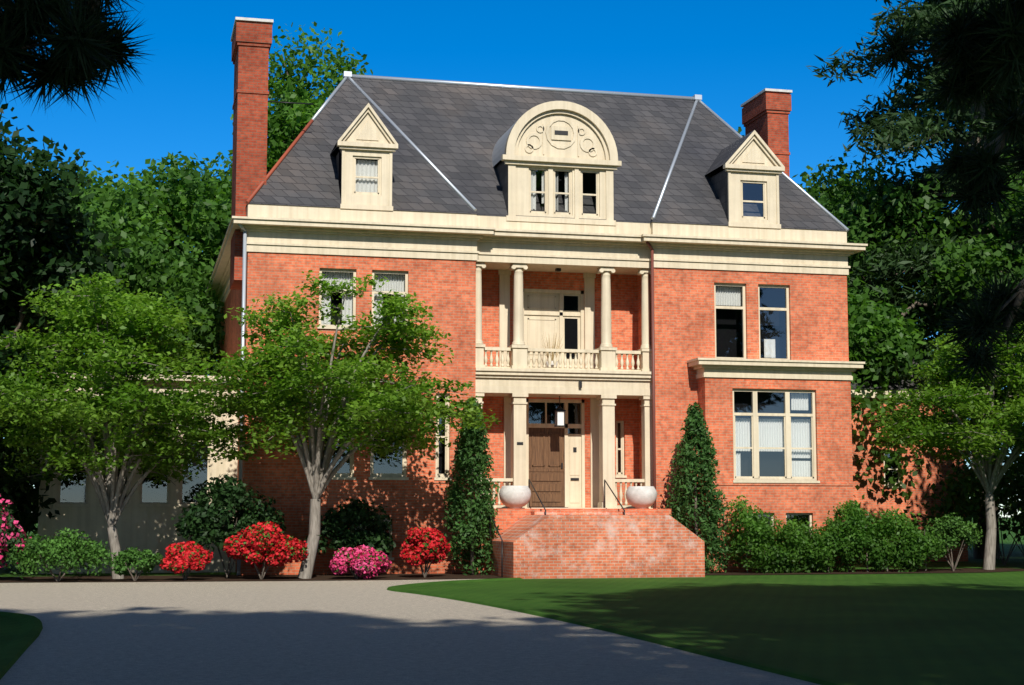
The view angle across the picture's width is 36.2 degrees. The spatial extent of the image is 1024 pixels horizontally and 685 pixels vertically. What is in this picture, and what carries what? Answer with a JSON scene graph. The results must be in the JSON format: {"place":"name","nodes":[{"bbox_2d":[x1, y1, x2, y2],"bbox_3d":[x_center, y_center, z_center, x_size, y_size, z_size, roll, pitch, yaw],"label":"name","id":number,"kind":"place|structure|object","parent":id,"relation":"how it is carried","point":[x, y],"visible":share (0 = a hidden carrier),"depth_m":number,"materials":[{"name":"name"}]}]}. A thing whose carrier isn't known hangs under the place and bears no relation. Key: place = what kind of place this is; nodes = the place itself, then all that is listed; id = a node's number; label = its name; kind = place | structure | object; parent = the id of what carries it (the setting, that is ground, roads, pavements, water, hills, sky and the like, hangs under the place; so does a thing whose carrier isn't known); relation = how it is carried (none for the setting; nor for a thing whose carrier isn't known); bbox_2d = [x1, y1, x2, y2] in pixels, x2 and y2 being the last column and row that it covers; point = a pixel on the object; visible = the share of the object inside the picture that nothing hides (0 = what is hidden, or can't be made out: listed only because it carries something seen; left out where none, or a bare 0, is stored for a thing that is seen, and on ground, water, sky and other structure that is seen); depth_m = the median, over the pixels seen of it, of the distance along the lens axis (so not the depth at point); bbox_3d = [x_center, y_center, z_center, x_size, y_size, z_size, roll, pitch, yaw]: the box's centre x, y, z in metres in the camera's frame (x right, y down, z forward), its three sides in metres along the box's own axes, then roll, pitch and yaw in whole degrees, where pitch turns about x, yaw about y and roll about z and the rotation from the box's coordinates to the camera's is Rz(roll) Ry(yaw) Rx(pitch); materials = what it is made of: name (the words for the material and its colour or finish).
{"place":"outdoors","nodes":[
{"label":"outdoors","id":0,"kind":"place"},
{"bbox_2d":[0,0,129,120],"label":"pine bough","id":1,"kind":"object","parent":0,"point":[71,67],"depth_m":8.27,"materials":[{"name":"green plant"}]},
{"bbox_2d":[1,0,160,98],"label":"pine bough","id":2,"kind":"object","parent":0,"point":[117,37],"depth_m":9.08,"materials":[{"name":"green plant"}]},
{"bbox_2d":[0,579,818,684],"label":"driveway gravel","id":3,"kind":"structure","parent":0,"point":[367,632],"depth_m":19.73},
{"bbox_2d":[267,101,624,576],"bbox_3d":[1.606,-0.208,44.827,16.502,13.420,5.482,3,-7,-24],"label":"house ironwork","id":4,"kind":"object","parent":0,"point":[558,132],"visible":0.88,"depth_m":44.39,"materials":[{"name":"metal"}]},
{"bbox_2d":[60,150,897,554],"bbox_3d":[0.029,1.254,50.800,28.400,11.820,13.600,2,-6,-14],"label":"window glass","id":5,"kind":"object","parent":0,"point":[730,336],"visible":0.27,"depth_m":45.57,"materials":[{"name":"black glass"}]},
{"bbox_2d":[230,21,791,289],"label":"house chimneys","id":6,"kind":"object","parent":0,"point":[765,115],"visible":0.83,"depth_m":43.63,"materials":[{"name":"red brick"}]},
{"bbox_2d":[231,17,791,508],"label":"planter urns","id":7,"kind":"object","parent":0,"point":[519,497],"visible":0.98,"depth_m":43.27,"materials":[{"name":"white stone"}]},
{"bbox_2d":[0,517,1023,684],"bbox_3d":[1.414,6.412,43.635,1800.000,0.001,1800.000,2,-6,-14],"label":"ground","id":8,"kind":"structure","parent":0,"point":[919,629],"depth_m":25.59,"materials":[{"name":"green plant"}]},
{"bbox_2d":[0,445,36,531],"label":"understory","id":9,"kind":"object","parent":8,"relation":"on","point":[23,512],"visible":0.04,"depth_m":50.74,"materials":[{"name":"green plant"}]},
{"bbox_2d":[0,437,39,566],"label":"understory","id":10,"kind":"object","parent":8,"relation":"on","point":[22,471],"depth_m":46.18,"materials":[{"name":"green plant"}]},
{"bbox_2d":[0,103,132,535],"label":"tree","id":11,"kind":"object","parent":8,"relation":"on","point":[39,236],"depth_m":42.44,"materials":[{"name":"green plant"}]},
{"bbox_2d":[0,185,224,535],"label":"tree","id":12,"kind":"object","parent":8,"relation":"on","point":[141,270],"depth_m":52.67,"materials":[{"name":"green plant"}]},
{"bbox_2d":[58,151,231,375],"bbox_3d":[-13.529,0.331,59.841,13.510,15.647,13.702,2,-6,-14],"label":"tree","id":13,"kind":"object","parent":8,"relation":"on","point":[190,207],"depth_m":57.83,"materials":[{"name":"green plant"}]},
{"bbox_2d":[124,189,218,375],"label":"tree","id":14,"kind":"object","parent":8,"relation":"on","point":[201,304],"depth_m":69.52,"materials":[{"name":"green plant"}]},
{"bbox_2d":[207,21,372,193],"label":"tree","id":15,"kind":"object","parent":8,"relation":"on","point":[298,117],"depth_m":69.98,"materials":[{"name":"green plant"}]},
{"bbox_2d":[0,578,855,684],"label":"lawn edge","id":16,"kind":"object","parent":8,"relation":"on","point":[14,649],"visible":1,"depth_m":20.08,"materials":[{"name":"green plant"}]},
{"bbox_2d":[442,396,502,574],"bbox_3d":[-1.057,3.917,42.000,1.625,5.017,1.772,2,-6,-14],"label":"arborvitae","id":17,"kind":"object","parent":8,"relation":"on","point":[475,442],"depth_m":41.79,"materials":[{"name":"green plant"}]},
{"bbox_2d":[37,101,939,573],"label":"house trim","id":18,"kind":"structure","parent":8,"relation":"on","point":[577,239],"depth_m":44.80,"materials":[{"name":"beige paint"}]},
{"bbox_2d":[542,334,562,360],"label":"potted plant","id":19,"kind":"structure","parent":18,"relation":"on","point":[552,347],"depth_m":45.36,"materials":[{"name":"brown"}]},
{"bbox_2d":[0,568,1023,582],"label":"mulch bed","id":20,"kind":"object","parent":8,"relation":"on","point":[179,578],"visible":0.76,"depth_m":40.67,"materials":[{"name":"brown soil"}]},
{"bbox_2d":[0,494,31,567],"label":"pink rhododendron","id":21,"kind":"object","parent":20,"relation":"on","point":[11,542],"depth_m":37.86,"materials":[{"name":"pink plant"}]},
{"bbox_2d":[4,527,115,581],"bbox_3d":[-10.850,5.107,37.669,2.593,1.316,1.979,2,-6,-14],"label":"green shrub","id":22,"kind":"object","parent":20,"relation":"on","point":[70,549],"depth_m":37.48,"materials":[{"name":"green plant"}]},
{"bbox_2d":[0,272,258,578],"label":"tree","id":23,"kind":"object","parent":20,"relation":"on","point":[125,308],"depth_m":38.83,"materials":[{"name":"green plant"}]},
{"bbox_2d":[109,546,162,580],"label":"green shrub","id":24,"kind":"object","parent":20,"relation":"on","point":[149,561],"depth_m":37.89,"materials":[{"name":"green plant"}]},
{"bbox_2d":[159,541,213,579],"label":"red azalea","id":25,"kind":"object","parent":20,"relation":"on","point":[183,561],"depth_m":38.13,"materials":[{"name":"red plant"}]},
{"bbox_2d":[171,473,286,577],"bbox_3d":[-7.206,4.657,40.033,2.974,2.716,2.415,2,-6,-14],"label":"rhododendron","id":26,"kind":"object","parent":20,"relation":"on","point":[199,523],"depth_m":39.59,"materials":[{"name":"green plant"}]},
{"bbox_2d":[223,521,308,578],"bbox_3d":[-6.112,5.173,38.981,2.123,1.465,1.747,2,-6,-14],"label":"red azalea","id":27,"kind":"object","parent":20,"relation":"on","point":[231,551],"depth_m":38.54,"materials":[{"name":"red plant"}]},
{"bbox_2d":[175,270,500,578],"bbox_3d":[-4.266,2.123,39.800,8.537,7.762,7.097,2,-6,-14],"label":"tree","id":28,"kind":"object","parent":20,"relation":"on","point":[409,399],"depth_m":39.16,"materials":[{"name":"green plant"}]},
{"bbox_2d":[305,498,396,574],"bbox_3d":[-4.226,5.094,41.103,2.490,2.083,1.944,2,-6,-14],"label":"dark rhododendron","id":29,"kind":"object","parent":20,"relation":"on","point":[338,524],"depth_m":40.83,"materials":[{"name":"green plant"}]},
{"bbox_2d":[329,544,391,578],"bbox_3d":[-3.783,5.492,39.187,1.605,0.882,1.450,2,-6,-14],"label":"pink azalea","id":30,"kind":"object","parent":20,"relation":"on","point":[359,560],"depth_m":38.91,"materials":[{"name":"pink plant"}]},
{"bbox_2d":[400,527,451,577],"bbox_3d":[-2.186,5.375,40.106,1.385,1.306,1.374,2,-6,-14],"label":"red azalea","id":31,"kind":"object","parent":20,"relation":"on","point":[432,544],"depth_m":39.85,"materials":[{"name":"red plant"}]},
{"bbox_2d":[917,512,982,570],"bbox_3d":[12.390,5.675,44.630,2.192,1.702,1.839,2,-6,-14],"label":"shrub","id":32,"kind":"object","parent":20,"relation":"on","point":[954,530],"depth_m":44.51,"materials":[{"name":"green plant"}]},
{"bbox_2d":[665,401,734,573],"bbox_3d":[5.099,4.101,43.366,1.992,5.062,2.100,2,-6,-14],"label":"arborvitae","id":33,"kind":"object","parent":8,"relation":"on","point":[696,429],"depth_m":43.15,"materials":[{"name":"green plant"}]},
{"bbox_2d":[722,495,946,572],"bbox_3d":[8.976,5.461,43.831,6.320,2.386,1.856,2,-6,-14],"label":"hedge","id":34,"kind":"object","parent":8,"relation":"on","point":[855,528],"depth_m":43.45,"materials":[{"name":"green plant"}]},
{"bbox_2d":[847,275,941,502],"bbox_3d":[10.527,2.480,55.910,10.182,10.519,9.761,2,-6,-14],"label":"tree","id":35,"kind":"object","parent":8,"relation":"on","point":[877,324],"depth_m":53.72,"materials":[{"name":"green plant"}]},
{"bbox_2d":[792,152,1023,453],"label":"tree","id":36,"kind":"object","parent":8,"relation":"on","point":[833,198],"depth_m":59.74,"materials":[{"name":"green plant"}]},
{"bbox_2d":[851,398,967,561],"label":"brick wall","id":37,"kind":"structure","parent":8,"relation":"on","point":[876,501],"depth_m":53.96,"materials":[{"name":"brick"}]},
{"bbox_2d":[807,0,1023,558],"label":"tree","id":38,"kind":"object","parent":8,"relation":"on","point":[907,128],"depth_m":57.82,"materials":[{"name":"green plant"}]},
{"bbox_2d":[927,90,1023,237],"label":"pine bough","id":39,"kind":"object","parent":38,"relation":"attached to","point":[977,183],"depth_m":9.86,"materials":[{"name":"green plant"}]},
{"bbox_2d":[930,200,1023,394],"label":"pine bough","id":40,"kind":"object","parent":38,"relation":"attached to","point":[981,324],"depth_m":9.56,"materials":[{"name":"green plant"}]},
{"bbox_2d":[867,322,1023,569],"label":"tree","id":41,"kind":"object","parent":8,"relation":"on","point":[977,406],"depth_m":45.24,"materials":[{"name":"green plant"}]},
{"bbox_2d":[900,454,1023,564],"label":"understory","id":42,"kind":"object","parent":8,"relation":"on","point":[958,495],"depth_m":49.58,"materials":[{"name":"green plant"}]},
{"bbox_2d":[905,52,1023,418],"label":"tree","id":43,"kind":"object","parent":8,"relation":"on","point":[935,164],"depth_m":68.34,"materials":[{"name":"green plant"}]},
{"bbox_2d":[919,143,1023,307],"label":"tree","id":44,"kind":"object","parent":8,"relation":"on","point":[988,259],"depth_m":53.83,"materials":[{"name":"green plant"}]},
{"bbox_2d":[926,77,1023,464],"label":"tree","id":45,"kind":"object","parent":8,"relation":"on","point":[989,112],"depth_m":61.73,"materials":[{"name":"green plant"}]},
{"bbox_2d":[969,453,1023,554],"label":"understory","id":46,"kind":"object","parent":8,"relation":"on","point":[1006,511],"depth_m":57.12,"materials":[{"name":"green plant"}]},
{"bbox_2d":[1009,274,1023,461],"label":"tree","id":47,"kind":"object","parent":8,"relation":"on","point":[1021,442],"visible":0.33,"depth_m":44.76,"materials":[{"name":"green plant"}]},
{"bbox_2d":[0,0,1023,516],"label":"sky","id":48,"kind":"structure","parent":0,"point":[725,52],"materials":[{"name":"blue"}]},
{"bbox_2d":[218,252,854,574],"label":"brick wall","id":49,"kind":"structure","parent":0,"point":[684,320],"depth_m":44.77,"materials":[{"name":"red brick"}]},
{"bbox_2d":[237,224,246,574],"bbox_3d":[-7.305,1.443,41.861,0.374,9.490,0.100,10,-12,-58],"label":"downpipe","id":50,"kind":"object","parent":49,"relation":"attached to","point":[242,227],"visible":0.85,"depth_m":42.22,"materials":[{"name":"white metal"}]},
{"bbox_2d":[529,428,563,506],"bbox_3d":[0.989,3.620,45.510,1.090,2.280,0.090,2,-6,-14],"label":"house door","id":51,"kind":"structure","parent":49,"relation":"attached to","point":[546,460],"depth_m":45.49,"materials":[{"name":"brown wood"}]},
{"bbox_2d":[555,411,563,425],"bbox_3d":[1.369,2.182,44.969,0.200,0.400,0.200,2,-6,-14],"label":"lantern","id":52,"kind":"object","parent":49,"relation":"attached to","point":[560,418],"visible":1,"depth_m":44.88,"materials":[{"name":"white glass"}]},
{"bbox_2d":[321,160,810,533],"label":"window blinds","id":53,"kind":"object","parent":49,"relation":"attached to","point":[771,432],"visible":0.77,"depth_m":45.15,"materials":[{"name":"white fabric"}]},
{"bbox_2d":[246,78,940,389],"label":"roof","id":54,"kind":"structure","parent":49,"relation":"attached to","point":[454,134],"depth_m":46.93,"materials":[{"name":"grey tile"}]},
{"bbox_2d":[245,71,848,231],"bbox_3d":[0.278,-5.578,49.598,17.826,5.141,9.694,2,-6,-14],"label":"roof flashing","id":55,"kind":"object","parent":54,"relation":"on","point":[499,150],"depth_m":47.93,"materials":[{"name":"grey metal"}]},
{"bbox_2d":[491,512,704,578],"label":"brick steps","id":56,"kind":"structure","parent":49,"relation":"attached to","point":[552,545],"depth_m":40.08,"materials":[{"name":"brick"}]},
{"bbox_2d":[646,241,655,508],"bbox_3d":[3.956,1.759,44.577,0.363,9.454,0.089,8,-10,-51],"label":"downspout","id":57,"kind":"object","parent":49,"relation":"attached to","point":[653,364],"visible":0.83,"depth_m":44.77,"materials":[{"name":"metal"}]},
{"bbox_2d":[856,0,1023,131],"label":"pine bough","id":58,"kind":"object","parent":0,"point":[1003,37],"depth_m":9.37,"materials":[{"name":"green plant"}]}
]}

